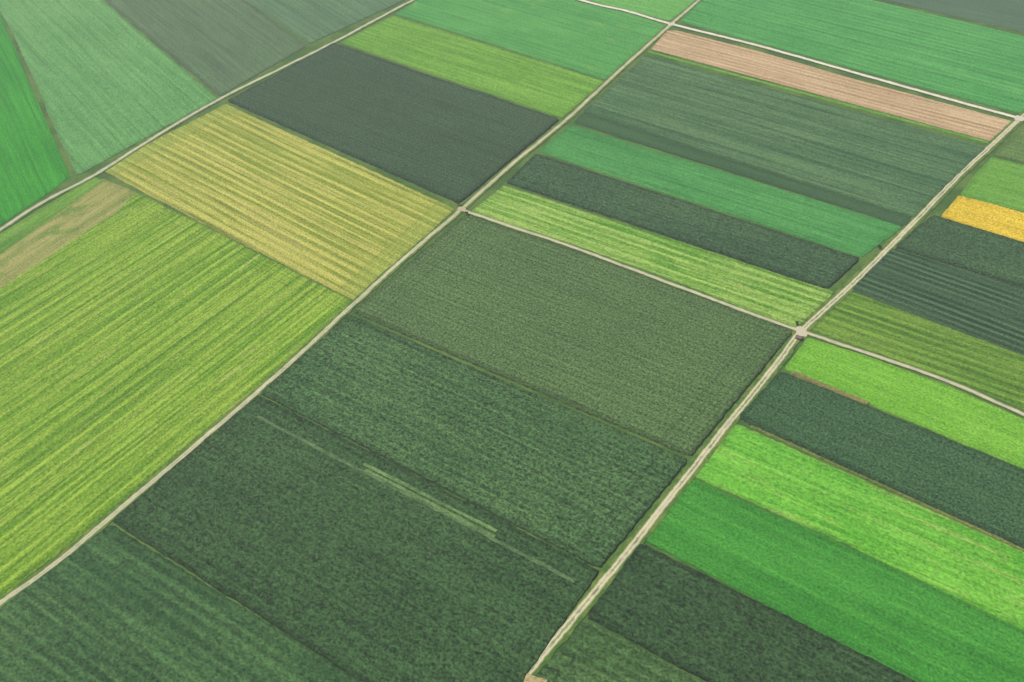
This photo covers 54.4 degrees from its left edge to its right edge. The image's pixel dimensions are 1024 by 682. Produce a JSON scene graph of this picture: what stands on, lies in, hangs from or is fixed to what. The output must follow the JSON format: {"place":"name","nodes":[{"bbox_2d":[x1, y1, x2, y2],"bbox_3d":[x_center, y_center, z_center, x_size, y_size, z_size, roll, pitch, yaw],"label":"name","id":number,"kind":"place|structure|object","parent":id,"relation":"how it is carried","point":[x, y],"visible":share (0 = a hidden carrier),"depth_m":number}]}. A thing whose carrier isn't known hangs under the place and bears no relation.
{"place":"outdoors","nodes":[
{"label":"outdoors","id":0,"kind":"place"},
{"bbox_2d":[0,14,69,224],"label":"barley field","id":1,"kind":"structure","parent":0,"point":[33,168],"depth_m":590.42},
{"bbox_2d":[0,177,102,253],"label":"grass field","id":2,"kind":"structure","parent":0,"point":[16,233],"depth_m":533.86},
{"bbox_2d":[0,179,135,287],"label":"stubble field","id":3,"kind":"structure","parent":0,"point":[97,204],"depth_m":525.41},
{"bbox_2d":[0,0,215,173],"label":"oat field","id":4,"kind":"structure","parent":0,"point":[110,81],"depth_m":657.01},
{"bbox_2d":[0,192,350,596],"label":"mown meadow","id":5,"kind":"structure","parent":0,"point":[143,339],"depth_m":450.00},
{"bbox_2d":[0,525,361,681],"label":"sugar beet field","id":6,"kind":"structure","parent":0,"point":[111,603],"depth_m":341.84},
{"bbox_2d":[105,0,305,95],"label":"wheat field","id":7,"kind":"structure","parent":0,"point":[219,47],"depth_m":704.89},
{"bbox_2d":[0,0,414,231],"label":"farm track","id":8,"kind":"structure","parent":0,"point":[92,175],"depth_m":610.12},
{"bbox_2d":[104,104,453,299],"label":"hay meadow","id":9,"kind":"structure","parent":0,"point":[338,224],"depth_m":548.65},
{"bbox_2d":[244,0,403,42],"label":"wheat field","id":10,"kind":"structure","parent":0,"point":[310,21],"depth_m":736.41},
{"bbox_2d":[0,0,701,607],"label":"farm track","id":11,"kind":"structure","parent":0,"point":[180,456],"depth_m":460.25},
{"bbox_2d":[113,395,598,681],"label":"maize field","id":12,"kind":"structure","parent":0,"point":[359,575],"depth_m":365.10},
{"bbox_2d":[228,43,558,202],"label":"maize field","id":13,"kind":"structure","parent":0,"point":[453,142],"depth_m":614.78},
{"bbox_2d":[457,206,465,210],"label":"gravel junction","id":14,"kind":"object","parent":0,"point":[462,208],"visible":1,"depth_m":539.21},
{"bbox_2d":[341,15,602,117],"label":"grass field","id":15,"kind":"structure","parent":0,"point":[552,89],"depth_m":670.49},
{"bbox_2d":[261,315,686,567],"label":"maize field","id":16,"kind":"structure","parent":0,"point":[585,488],"depth_m":410.40},
{"bbox_2d":[0,0,1023,681],"bbox_3d":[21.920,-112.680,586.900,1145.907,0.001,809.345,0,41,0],"label":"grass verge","id":17,"kind":"object","parent":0,"point":[944,204],"depth_m":579.48},
{"bbox_2d":[256,415,574,582],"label":"grass strip","id":18,"kind":"object","parent":17,"relation":"on","point":[513,549],"depth_m":384.17},
{"bbox_2d":[363,463,496,531],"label":"wildflower strip","id":19,"kind":"object","parent":17,"relation":"on","point":[477,521],"visible":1,"depth_m":386.40},
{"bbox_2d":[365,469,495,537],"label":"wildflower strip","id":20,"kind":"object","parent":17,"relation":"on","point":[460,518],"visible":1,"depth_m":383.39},
{"bbox_2d":[524,673,546,681],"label":"stubble strip","id":21,"kind":"object","parent":17,"relation":"on","point":[529,677],"visible":1,"depth_m":328.10},
{"bbox_2d":[648,51,988,142],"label":"grass strip","id":22,"kind":"object","parent":17,"relation":"on","point":[861,108],"depth_m":634.66},
{"bbox_2d":[791,371,868,405],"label":"stubble strip","id":23,"kind":"object","parent":17,"relation":"on","point":[821,384],"visible":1,"depth_m":432.85},
{"bbox_2d":[750,425,1023,551],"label":"stubble strip","id":24,"kind":"object","parent":17,"relation":"on","point":[804,450],"visible":1,"depth_m":390.61},
{"bbox_2d":[396,0,665,79],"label":"clover field","id":25,"kind":"structure","parent":0,"point":[596,41],"depth_m":716.61},
{"bbox_2d":[353,215,791,455],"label":"maize field","id":26,"kind":"structure","parent":0,"point":[672,368],"depth_m":462.16},
{"bbox_2d":[536,620,703,681],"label":"potato field","id":27,"kind":"structure","parent":0,"point":[600,653],"depth_m":332.58},
{"bbox_2d":[545,666,559,671],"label":"damaged crop","id":28,"kind":"object","parent":27,"relation":"on","point":[552,669],"visible":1,"depth_m":330.87},
{"bbox_2d":[561,652,574,657],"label":"damaged crop","id":29,"kind":"object","parent":27,"relation":"on","point":[567,654],"visible":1,"depth_m":335.08},
{"bbox_2d":[569,657,575,665],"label":"damaged crop","id":30,"kind":"object","parent":27,"relation":"on","point":[572,661],"visible":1,"depth_m":333.11},
{"bbox_2d":[588,0,694,20],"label":"grass field","id":31,"kind":"structure","parent":0,"point":[669,10],"depth_m":744.89},
{"bbox_2d":[472,186,832,326],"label":"mown meadow","id":32,"kind":"structure","parent":0,"point":[778,297],"depth_m":506.40},
{"bbox_2d":[507,154,858,288],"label":"maize field","id":33,"kind":"structure","parent":0,"point":[793,257],"depth_m":529.02},
{"bbox_2d":[539,125,900,256],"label":"barley field","id":34,"kind":"structure","parent":0,"point":[832,226],"depth_m":551.53},
{"bbox_2d":[575,114,910,225],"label":"wheat field","id":35,"kind":"structure","parent":0,"point":[680,150],"depth_m":570.20},
{"bbox_2d":[462,210,1023,416],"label":"farm track","id":36,"kind":"structure","parent":0,"point":[855,348],"depth_m":470.62},
{"bbox_2d":[588,544,915,681],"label":"maize field","id":37,"kind":"structure","parent":0,"point":[691,620],"depth_m":341.34},
{"bbox_2d":[528,110,1023,675],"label":"farm track","id":38,"kind":"structure","parent":0,"point":[660,508],"depth_m":413.96},
{"bbox_2d":[583,56,984,216],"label":"wheat field","id":39,"kind":"structure","parent":0,"point":[903,169],"depth_m":599.66},
{"bbox_2d":[578,0,1023,118],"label":"gravel road","id":40,"kind":"structure","parent":0,"point":[824,64],"depth_m":675.73},
{"bbox_2d":[796,326,807,336],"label":"gravel junction","id":41,"kind":"object","parent":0,"point":[800,331],"visible":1,"depth_m":461.72},
{"bbox_2d":[652,30,1010,140],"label":"bare soil field","id":42,"kind":"structure","parent":0,"point":[759,65],"depth_m":649.65},
{"bbox_2d":[646,479,1023,681],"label":"clover field","id":43,"kind":"structure","parent":0,"point":[912,628],"depth_m":353.99},
{"bbox_2d":[680,0,1023,113],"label":"clover field","id":44,"kind":"structure","parent":0,"point":[968,61],"depth_m":700.01},
{"bbox_2d":[695,424,1023,629],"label":"barley field","id":45,"kind":"structure","parent":0,"point":[977,569],"depth_m":378.38},
{"bbox_2d":[739,372,1023,548],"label":"maize field","id":46,"kind":"structure","parent":0,"point":[980,489],"depth_m":403.47},
{"bbox_2d":[785,338,1023,468],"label":"grass field","id":47,"kind":"structure","parent":0,"point":[960,417],"depth_m":428.05},
{"bbox_2d":[811,292,1023,409],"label":"mown meadow","id":48,"kind":"structure","parent":0,"point":[876,327],"depth_m":454.61},
{"bbox_2d":[853,249,1023,355],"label":"vegetable field","id":49,"kind":"structure","parent":0,"point":[985,308],"depth_m":481.90},
{"bbox_2d":[884,0,1023,31],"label":"wheat field","id":50,"kind":"structure","parent":0,"point":[1008,14],"depth_m":740.27},
{"bbox_2d":[896,215,1023,287],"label":"maize field","id":51,"kind":"structure","parent":0,"point":[970,248],"depth_m":510.51},
{"bbox_2d":[942,196,1023,241],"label":"sunflower field","id":52,"kind":"structure","parent":0,"point":[996,219],"depth_m":533.09},
{"bbox_2d":[961,157,1023,211],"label":"grass field","id":53,"kind":"structure","parent":0,"point":[997,181],"depth_m":557.08},
{"bbox_2d":[995,128,1023,161],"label":"stubble field","id":54,"kind":"structure","parent":0,"point":[1012,148],"depth_m":587.68},
{"bbox_2d":[1014,115,1023,120],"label":"gravel junction","id":55,"kind":"object","parent":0,"point":[1018,117],"visible":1,"depth_m":614.67}
]}

